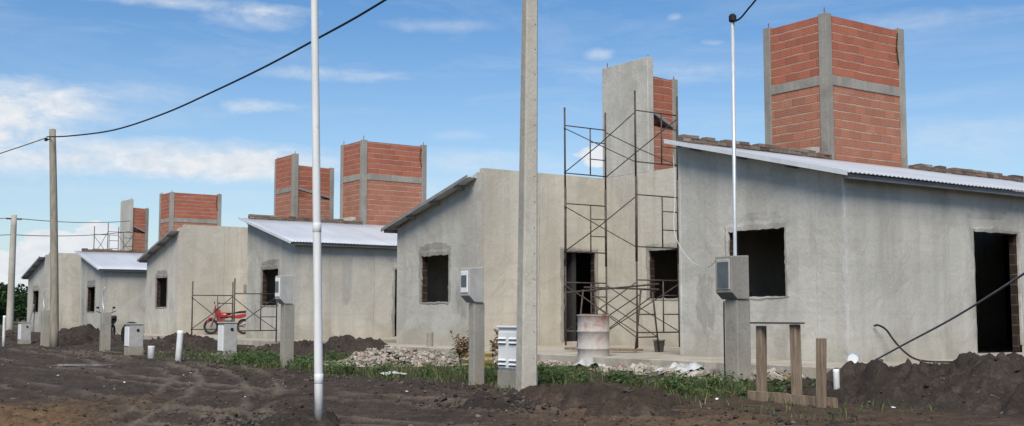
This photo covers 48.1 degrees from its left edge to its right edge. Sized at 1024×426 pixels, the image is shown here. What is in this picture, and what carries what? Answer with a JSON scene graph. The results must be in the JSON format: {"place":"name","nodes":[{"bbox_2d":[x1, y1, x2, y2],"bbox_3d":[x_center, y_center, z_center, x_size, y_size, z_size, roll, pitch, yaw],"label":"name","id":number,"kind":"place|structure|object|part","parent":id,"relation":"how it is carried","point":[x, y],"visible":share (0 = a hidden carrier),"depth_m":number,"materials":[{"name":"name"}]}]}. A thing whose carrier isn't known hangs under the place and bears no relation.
{"place":"outdoors","nodes":[
{"label":"outdoors","id":0,"kind":"place"},
{"bbox_2d":[0,317,1023,425],"bbox_3d":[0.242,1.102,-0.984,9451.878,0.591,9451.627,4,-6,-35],"label":"ground","id":1,"kind":"structure","parent":0,"point":[176,385],"depth_m":14.81,"materials":[{"name":"brown soil"}]},
{"bbox_2d":[2,316,5,346],"bbox_3d":[-16.334,3.824,36.864,0.089,1.050,0.089,4,-6,-35],"label":"marker stake","id":2,"kind":"object","parent":1,"relation":"on","point":[3,331],"visible":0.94,"depth_m":36.83,"materials":[{"name":"white plastic"}]},
{"bbox_2d":[0,330,17,341],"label":"dirt heap","id":3,"kind":"object","parent":1,"relation":"on","point":[13,337],"visible":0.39,"depth_m":41.57,"materials":[{"name":"brown soil"}]},
{"bbox_2d":[0,283,22,323],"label":"tree","id":4,"kind":"object","parent":1,"relation":"on","point":[3,298],"visible":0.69,"depth_m":101.77,"materials":[{"name":"green plant"}]},
{"bbox_2d":[6,215,21,330],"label":"utility pole","id":5,"kind":"object","parent":1,"relation":"on","point":[11,290],"visible":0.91,"depth_m":46.26,"materials":[{"name":"concrete"}]},
{"bbox_2d":[22,218,126,222],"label":"overhead cable","id":6,"kind":"object","parent":5,"relation":"attached to","point":[77,222],"visible":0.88,"depth_m":53.30,"materials":[{"name":"black rubber"}]},
{"bbox_2d":[21,231,129,235],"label":"overhead cable","id":7,"kind":"object","parent":5,"relation":"attached to","point":[72,235],"visible":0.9,"depth_m":52.84,"materials":[{"name":"black rubber"}]},
{"bbox_2d":[0,282,27,323],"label":"tree","id":8,"kind":"object","parent":1,"relation":"on","point":[23,302],"visible":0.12,"depth_m":107.68,"materials":[{"name":"green plant"}]},
{"bbox_2d":[15,283,27,323],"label":"tree","id":9,"kind":"object","parent":1,"relation":"on","point":[23,292],"visible":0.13,"depth_m":115.52,"materials":[{"name":"green plant"}]},
{"bbox_2d":[17,322,31,343],"bbox_3d":[-16.324,4.054,38.386,0.365,0.808,0.431,4,-6,-35],"label":"meter cabinet","id":10,"kind":"object","parent":1,"relation":"on","point":[24,332],"visible":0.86,"depth_m":38.23,"materials":[{"name":"concrete"}]},
{"bbox_3d":[-16.453,3.970,38.303,0.028,0.500,0.360,4,-6,-35],"label":"door","id":11,"kind":"part","parent":10,"relation":"part of","materials":[{"name":"white metal"}]},
{"bbox_2d":[40,288,49,346],"bbox_3d":[-14.547,3.277,35.761,0.240,1.852,0.265,4,-6,-35],"label":"concrete post","id":12,"kind":"object","parent":1,"relation":"on","point":[45,330],"visible":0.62,"depth_m":35.63,"materials":[{"name":"grey concrete"}]},
{"bbox_2d":[44,129,58,346],"bbox_3d":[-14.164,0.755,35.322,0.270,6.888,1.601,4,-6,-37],"label":"wooden pole","id":13,"kind":"object","parent":1,"relation":"on","point":[54,309],"visible":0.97,"depth_m":35.06,"materials":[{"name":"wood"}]},
{"bbox_2d":[0,138,43,153],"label":"overhead cable","id":14,"kind":"object","parent":13,"relation":"attached to","point":[20,146],"visible":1,"depth_m":36.56,"materials":[{"name":"black rubber"}]},
{"bbox_2d":[47,0,386,136],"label":"overhead cable","id":15,"kind":"object","parent":13,"relation":"attached to","point":[321,36],"visible":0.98,"depth_m":22.58,"materials":[{"name":"black rubber"}]},
{"bbox_2d":[31,324,123,345],"bbox_3d":[-14.555,4.175,38.830,3.480,0.860,10.120,4,-6,-35],"label":"dirt heap","id":16,"kind":"object","parent":1,"relation":"on","point":[85,335],"visible":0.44,"depth_m":36.84,"materials":[{"name":"brown soil"}]},
{"bbox_2d":[52,364,113,365],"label":"puddle","id":17,"kind":"object","parent":1,"relation":"on","point":[81,364],"visible":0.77,"depth_m":25.52,"materials":[{"name":"grey liquid"}]},
{"bbox_2d":[21,197,148,331],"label":"unfinished house","id":18,"kind":"structure","parent":1,"relation":"on","point":[36,274],"depth_m":59.97,"materials":[{"name":"concrete"}]},
{"bbox_2d":[32,287,38,312],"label":"window","id":19,"kind":"structure","parent":18,"relation":"in","point":[36,289],"depth_m":61.00,"materials":[{"name":"brick"}]},
{"bbox_2d":[99,287,111,351],"bbox_3d":[-10.802,2.844,30.466,0.240,1.772,0.265,4,-6,-35],"label":"concrete post","id":20,"kind":"object","parent":1,"relation":"on","point":[105,331],"visible":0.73,"depth_m":30.34,"materials":[{"name":"grey concrete"}]},
{"bbox_2d":[96,307,116,333],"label":"motorcycle","id":21,"kind":"object","parent":1,"relation":"on","point":[113,322],"visible":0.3,"depth_m":41.64,"materials":[{"name":"black rubber"}]},
{"bbox_2d":[93,223,133,250],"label":"scaffold tower","id":22,"kind":"structure","parent":1,"relation":"on","point":[115,240],"depth_m":56.75,"materials":[{"name":"metal"}]},
{"bbox_2d":[121,322,143,341],"bbox_3d":[-10.467,3.347,31.601,0.710,0.710,0.170,-2,3,20],"label":"tyre","id":23,"kind":"object","parent":1,"relation":"on","point":[122,332],"visible":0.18,"depth_m":31.61,"materials":[{"name":"black rubber"}]},
{"bbox_2d":[124,323,143,355],"bbox_3d":[-9.092,3.062,27.563,0.385,0.808,0.371,4,-6,-35],"label":"meter cabinet","id":24,"kind":"object","parent":1,"relation":"on","point":[133,340],"visible":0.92,"depth_m":27.43,"materials":[{"name":"concrete"}]},
{"bbox_3d":[-9.228,2.958,27.476,0.028,0.460,0.300,4,-6,-35],"label":"door","id":25,"kind":"part","parent":24,"relation":"part of","materials":[{"name":"white metal"}]},
{"bbox_2d":[74,192,221,333],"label":"unfinished house","id":26,"kind":"structure","parent":1,"relation":"on","point":[120,275],"depth_m":52.41,"materials":[{"name":"concrete"}]},
{"bbox_2d":[86,282,95,312],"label":"window","id":27,"kind":"structure","parent":26,"relation":"in","point":[88,297],"depth_m":52.41,"materials":[{"name":"brick"}]},
{"bbox_2d":[148,346,154,358],"bbox_3d":[-7.989,3.134,25.389,0.149,0.380,0.149,4,-6,-35],"label":"marker stake","id":28,"kind":"object","parent":1,"relation":"on","point":[151,351],"visible":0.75,"depth_m":25.33,"materials":[{"name":"white plastic"}]},
{"bbox_2d":[175,330,183,361],"bbox_3d":[-7.045,2.887,24.267,0.185,0.809,0.130,-2,-6,24],"label":"marker stake","id":29,"kind":"object","parent":1,"relation":"on","point":[179,345],"visible":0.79,"depth_m":24.22,"materials":[{"name":"white plastic"}]},
{"bbox_2d":[143,332,245,352],"bbox_3d":[-8.472,3.473,30.054,2.373,0.679,6.827,4,-6,-35],"label":"dirt heap","id":30,"kind":"object","parent":1,"relation":"on","point":[168,344],"visible":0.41,"depth_m":29.25,"materials":[{"name":"soil"}]},
{"bbox_2d":[115,151,333,339],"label":"unfinished house","id":31,"kind":"structure","parent":1,"relation":"on","point":[209,260],"depth_m":43.58,"materials":[{"name":"concrete"}]},
{"bbox_2d":[155,273,167,308],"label":"window","id":32,"kind":"structure","parent":31,"relation":"in","point":[159,276],"depth_m":44.48,"materials":[{"name":"brick"}]},
{"bbox_2d":[203,302,245,333],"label":"motorcycle","id":33,"kind":"object","parent":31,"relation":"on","point":[222,319],"visible":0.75,"depth_m":42.63,"materials":[{"name":"red metal"}]},
{"bbox_2d":[217,322,237,358],"bbox_3d":[-6.162,2.803,24.807,0.345,0.888,0.361,4,-6,-35],"label":"meter cabinet","id":34,"kind":"object","parent":1,"relation":"on","point":[227,336],"visible":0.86,"depth_m":24.68,"materials":[{"name":"concrete"}]},
{"bbox_3d":[-6.282,2.700,24.732,0.028,0.540,0.290,4,-6,-35],"label":"door","id":35,"kind":"part","parent":34,"relation":"part of","materials":[{"name":"white metal"}]},
{"bbox_2d":[191,278,277,341],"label":"scaffold tower","id":36,"kind":"structure","parent":1,"relation":"on","point":[232,297],"depth_m":33.06,"materials":[{"name":"metal"}]},
{"bbox_2d":[275,275,293,368],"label":"meter pillar","id":37,"kind":"structure","parent":1,"relation":"on","point":[284,291],"depth_m":20.82,"materials":[{"name":"concrete"}]},
{"bbox_2d":[262,407,339,425],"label":"dirt heap","id":38,"kind":"object","parent":1,"relation":"on","point":[289,418],"visible":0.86,"depth_m":12.10,"materials":[{"name":"brown soil"}]},
{"bbox_2d":[252,340,350,358],"bbox_3d":[-4.879,3.188,26.357,1.867,0.544,5.980,4,-6,-35],"label":"dirt heap","id":39,"kind":"object","parent":1,"relation":"on","point":[307,346],"visible":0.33,"depth_m":25.45,"materials":[{"name":"brown soil"}]},
{"bbox_2d":[202,136,426,345],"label":"unfinished house","id":40,"kind":"structure","parent":1,"relation":"on","point":[382,185],"depth_m":35.99,"materials":[{"name":"concrete"}]},
{"bbox_2d":[260,263,279,307],"bbox_3d":[-7.460,2.244,35.654,0.183,1.403,1.500,4,-6,-35],"label":"window","id":41,"kind":"structure","parent":40,"relation":"in","point":[276,266],"depth_m":36.11,"materials":[{"name":"concrete"}]},
{"bbox_2d":[391,267,396,335],"bbox_3d":[-3.326,2.791,36.284,1.133,2.207,0.043,4,-6,-35],"label":"doorway","id":42,"kind":"structure","parent":40,"relation":"in","point":[394,268],"depth_m":35.98,"materials":[{"name":"grey concrete"}]},
{"bbox_2d":[311,0,322,420],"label":"service pole","id":43,"kind":"object","parent":1,"relation":"on","point":[318,338],"visible":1,"depth_m":12.22,"materials":[{"name":"grey metal"}]},
{"bbox_2d":[324,334,389,351],"bbox_3d":[-3.912,3.338,28.625,1.308,0.613,5.750,4,-6,-35],"label":"dirt heap","id":44,"kind":"object","parent":1,"relation":"on","point":[347,342],"visible":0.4,"depth_m":28.08,"materials":[{"name":"brown soil"}]},
{"bbox_2d":[381,371,406,375],"bbox_3d":[-1.896,2.584,18.331,0.492,0.116,0.227,5,-7,-43],"label":"plastic sheet","id":45,"kind":"object","parent":1,"relation":"on","point":[393,372],"visible":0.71,"depth_m":18.28,"materials":[{"name":"white plastic"}]},
{"bbox_2d":[450,330,468,365],"bbox_3d":[-0.860,2.321,19.322,0.391,0.700,0.313,-3,-6,30],"label":"dry plant","id":46,"kind":"object","parent":1,"relation":"on","point":[459,351],"visible":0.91,"depth_m":19.31,"materials":[{"name":"brown plant"}]},
{"bbox_2d":[457,337,468,362],"bbox_3d":[-0.676,2.345,19.210,0.464,0.641,0.472,4,-6,-35],"label":"dry plant","id":47,"kind":"object","parent":1,"relation":"on","point":[465,347],"visible":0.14,"depth_m":19.19,"materials":[{"name":"brown plant"}]},
{"bbox_2d":[460,267,483,384],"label":"meter pillar","id":48,"kind":"structure","parent":1,"relation":"on","point":[471,286],"depth_m":15.73,"materials":[{"name":"concrete"}]},
{"bbox_2d":[462,353,493,368],"bbox_3d":[-0.585,2.550,19.688,0.440,0.280,0.340,-2,-6,26],"label":"crate","id":49,"kind":"object","parent":1,"relation":"on","point":[485,355],"visible":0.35,"depth_m":19.60,"materials":[{"name":"yellow plastic"}]},
{"bbox_2d":[162,345,804,381],"bbox_3d":[-2.645,2.909,23.506,4.006,0.468,20.259,4,-6,-35],"label":"rubble","id":50,"kind":"object","parent":1,"relation":"on","point":[373,356],"visible":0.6,"depth_m":20.95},
{"bbox_2d":[654,362,704,372],"bbox_3d":[2.613,2.351,17.471,0.545,0.170,1.102,-4,-6,38],"label":"plastic sheet","id":51,"kind":"object","parent":50,"relation":"on","point":[693,366],"visible":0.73,"depth_m":17.36,"materials":[{"name":"white plastic"}]},
{"bbox_2d":[460,390,526,411],"bbox_3d":[-0.207,2.268,13.163,1.047,0.414,1.663,4,-6,-35],"label":"dirt heap","id":52,"kind":"object","parent":1,"relation":"on","point":[498,402],"visible":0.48,"depth_m":13.11,"materials":[{"name":"brown soil"}]},
{"bbox_2d":[489,329,498,361],"bbox_3d":[-0.218,2.235,19.008,0.326,0.802,0.396,-4,-7,41],"label":"dry plant","id":53,"kind":"object","parent":1,"relation":"on","point":[493,346],"visible":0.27,"depth_m":18.98,"materials":[{"name":"brown plant"}]},
{"bbox_2d":[2,354,1002,413],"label":"pale litter","id":54,"kind":"object","parent":1,"relation":"on","point":[506,410],"visible":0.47,"depth_m":14.00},
{"bbox_2d":[0,326,1023,425],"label":"soil clods","id":55,"kind":"object","parent":1,"relation":"on","point":[529,404],"visible":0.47,"depth_m":13.26,"materials":[{"name":"brown soil"}]},
{"bbox_2d":[496,326,537,388],"bbox_3d":[0.060,1.944,15.224,0.340,0.888,0.520,4,-6,-35],"label":"meter cabinet","id":56,"kind":"object","parent":1,"relation":"on","point":[506,374],"visible":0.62,"depth_m":15.16,"materials":[{"name":"cast concrete"},{"name":"white plastic"}]},
{"bbox_3d":[-0.056,1.812,15.153,0.055,0.480,0.450,4,-6,-35],"label":"door","id":57,"kind":"part","parent":56,"relation":"part of","materials":[{"name":"white metal"}]},
{"bbox_2d":[516,0,537,391],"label":"utility pole","id":58,"kind":"object","parent":1,"relation":"on","point":[526,355],"visible":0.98,"depth_m":14.17,"materials":[{"name":"concrete"}]},
{"bbox_2d":[119,345,936,421],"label":"grass","id":59,"kind":"structure","parent":1,"relation":"on","point":[437,373],"depth_m":16.65,"materials":[{"name":"green plant"}]},
{"bbox_2d":[381,57,679,356],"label":"unfinished house","id":60,"kind":"structure","parent":1,"relation":"on","point":[446,235],"depth_m":27.44,"materials":[{"name":"concrete"}]},
{"bbox_2d":[427,332,432,345],"bbox_3d":[-1.902,2.981,26.578,0.149,0.460,0.149,4,-6,-35],"label":"pipe stub","id":61,"kind":"object","parent":60,"relation":"on","point":[429,338],"visible":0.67,"depth_m":26.52,"materials":[{"name":"plastic"}]},
{"bbox_2d":[419,247,450,304],"bbox_3d":[-1.799,1.525,27.655,0.183,1.385,1.493,4,-6,-35],"label":"window","id":62,"kind":"structure","parent":60,"relation":"in","point":[423,255],"depth_m":28.07,"materials":[{"name":"concrete"}]},
{"bbox_2d":[560,247,598,341],"bbox_3d":[1.595,1.966,27.839,1.223,2.284,0.183,4,-6,-35],"label":"doorway","id":63,"kind":"structure","parent":60,"relation":"in","point":[594,256],"depth_m":27.91,"materials":[{"name":"brick"}]},
{"bbox_2d":[564,90,679,347],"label":"scaffold tower","id":64,"kind":"structure","parent":60,"relation":"on","point":[636,246],"depth_m":25.08,"materials":[{"name":"metal"}]},
{"bbox_2d":[645,242,677,300],"bbox_3d":[3.635,1.350,26.433,0.183,1.374,1.483,4,-6,-35],"label":"window","id":65,"kind":"structure","parent":60,"relation":"in","point":[650,257],"depth_m":26.90,"materials":[{"name":"concrete"}]},
{"bbox_2d":[566,358,604,366],"bbox_3d":[1.293,2.652,19.970,0.674,0.272,1.252,-3,-6,30],"label":"plastic sheet","id":66,"kind":"object","parent":1,"relation":"on","point":[582,362],"visible":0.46,"depth_m":19.54,"materials":[{"name":"white plastic"}]},
{"bbox_2d":[577,315,609,362],"bbox_3d":[1.460,2.270,20.546,0.600,0.895,0.600,4,-6,-35],"label":"oil drum","id":67,"kind":"object","parent":1,"relation":"on","point":[593,331],"visible":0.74,"depth_m":20.31,"materials":[{"name":"white metal"}]},
{"bbox_2d":[508,382,692,420],"bbox_3d":[0.931,2.165,13.119,1.942,0.518,4.309,4,-6,-35],"label":"dirt heap","id":68,"kind":"object","parent":1,"relation":"on","point":[588,396],"visible":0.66,"depth_m":12.48,"materials":[{"name":"brown soil"}]},
{"bbox_2d":[715,255,750,381],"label":"meter pillar","id":69,"kind":"structure","parent":1,"relation":"on","point":[732,280],"depth_m":15.79,"materials":[{"name":"concrete"}]},
{"bbox_2d":[729,14,736,255],"bbox_3d":[3.125,-0.489,16.048,0.110,4.680,0.111,4,-6,-35],"label":"service mast","id":70,"kind":"object","parent":69,"relation":"attached to","point":[732,17],"visible":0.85,"depth_m":16.10,"materials":[{"name":"white metal"}]},
{"bbox_2d":[732,0,755,22],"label":"service cable","id":71,"kind":"object","parent":70,"relation":"attached to","point":[748,8],"visible":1,"depth_m":15.91,"materials":[{"name":"black rubber"}]},
{"bbox_2d":[537,7,1023,378],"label":"unfinished house","id":72,"kind":"structure","parent":1,"relation":"on","point":[853,227],"depth_m":19.81,"materials":[{"name":"concrete"}]},
{"bbox_2d":[564,347,642,351],"bbox_3d":[1.793,2.692,22.648,1.800,0.045,0.240,-5,-6,43],"label":"plank","id":73,"kind":"object","parent":72,"relation":"on","point":[611,349],"visible":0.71,"depth_m":22.31,"materials":[{"name":"wood"}]},
{"bbox_2d":[565,283,659,350],"bbox_3d":[2.052,2.093,22.974,0.715,1.320,2.552,4,-7,-41],"label":"trestle","id":74,"kind":"object","parent":72,"relation":"on","point":[622,287],"visible":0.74,"depth_m":22.61,"materials":[{"name":"metal"}]},
{"bbox_2d":[653,339,664,351],"bbox_3d":[2.906,2.619,22.643,0.250,0.240,0.248,4,-6,-35],"label":"bucket","id":75,"kind":"object","parent":72,"relation":"on","point":[661,343],"visible":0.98,"depth_m":22.56,"materials":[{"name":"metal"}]},
{"bbox_2d":[673,153,714,267],"bbox_3d":[2.878,-0.211,18.401,0.145,2.262,4.434,0,-5,-1],"label":"white cord","id":76,"kind":"object","parent":72,"relation":"hanging from","point":[673,222],"visible":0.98,"depth_m":19.71,"materials":[{"name":"white plastic"}]},
{"bbox_2d":[723,217,789,300],"bbox_3d":[4.148,0.787,19.251,0.183,1.379,1.489,4,-6,-35],"label":"window","id":77,"kind":"structure","parent":72,"relation":"in","point":[774,223],"depth_m":19.07,"materials":[{"name":"concrete"}]},
{"bbox_2d":[874,324,952,362],"bbox_3d":[6.243,2.006,17.662,1.280,0.585,0.117,-2,-6,24],"label":"hose","id":78,"kind":"object","parent":72,"relation":"on","point":[895,342],"visible":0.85,"depth_m":17.71,"materials":[{"name":"black rubber"}]},
{"bbox_2d":[969,226,1023,353],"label":"doorway","id":79,"kind":"structure","parent":72,"relation":"in","point":[1017,313],"depth_m":20.40,"materials":[{"name":"brick"}]},
{"bbox_2d":[747,322,837,407],"bbox_3d":[3.069,1.701,12.552,0.238,1.003,1.241,3,-6,-30],"label":"timber frame","id":80,"kind":"object","parent":1,"relation":"on","point":[821,399],"visible":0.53,"depth_m":12.55,"materials":[{"name":"wood"}]},
{"bbox_2d":[833,369,839,388],"bbox_3d":[3.606,1.954,12.727,0.070,0.442,0.080,4,-6,-35],"label":"marker stake","id":81,"kind":"object","parent":1,"relation":"on","point":[836,380],"visible":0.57,"depth_m":12.71,"materials":[{"name":"white plastic"}]},
{"bbox_2d":[784,351,1023,414],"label":"dirt heap","id":82,"kind":"object","parent":1,"relation":"on","point":[897,384],"visible":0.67,"depth_m":12.07,"materials":[{"name":"brown soil"}]},
{"bbox_2d":[866,272,1023,363],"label":"ground cable","id":83,"kind":"object","parent":82,"relation":"on","point":[969,308],"visible":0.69,"depth_m":13.53,"materials":[{"name":"black rubber"}]},
{"bbox_2d":[0,0,1023,292],"label":"sky","id":84,"kind":"structure","parent":0,"point":[444,75],"materials":[{"name":"blue"}]},
{"bbox_2d":[847,352,859,363],"bbox_3d":[5.023,2.144,16.873,0.180,0.177,0.206,-2,-5,20],"label":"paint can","id":85,"kind":"object","parent":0,"point":[854,357],"visible":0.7,"depth_m":16.78,"materials":[{"name":"plastic"}]}
]}

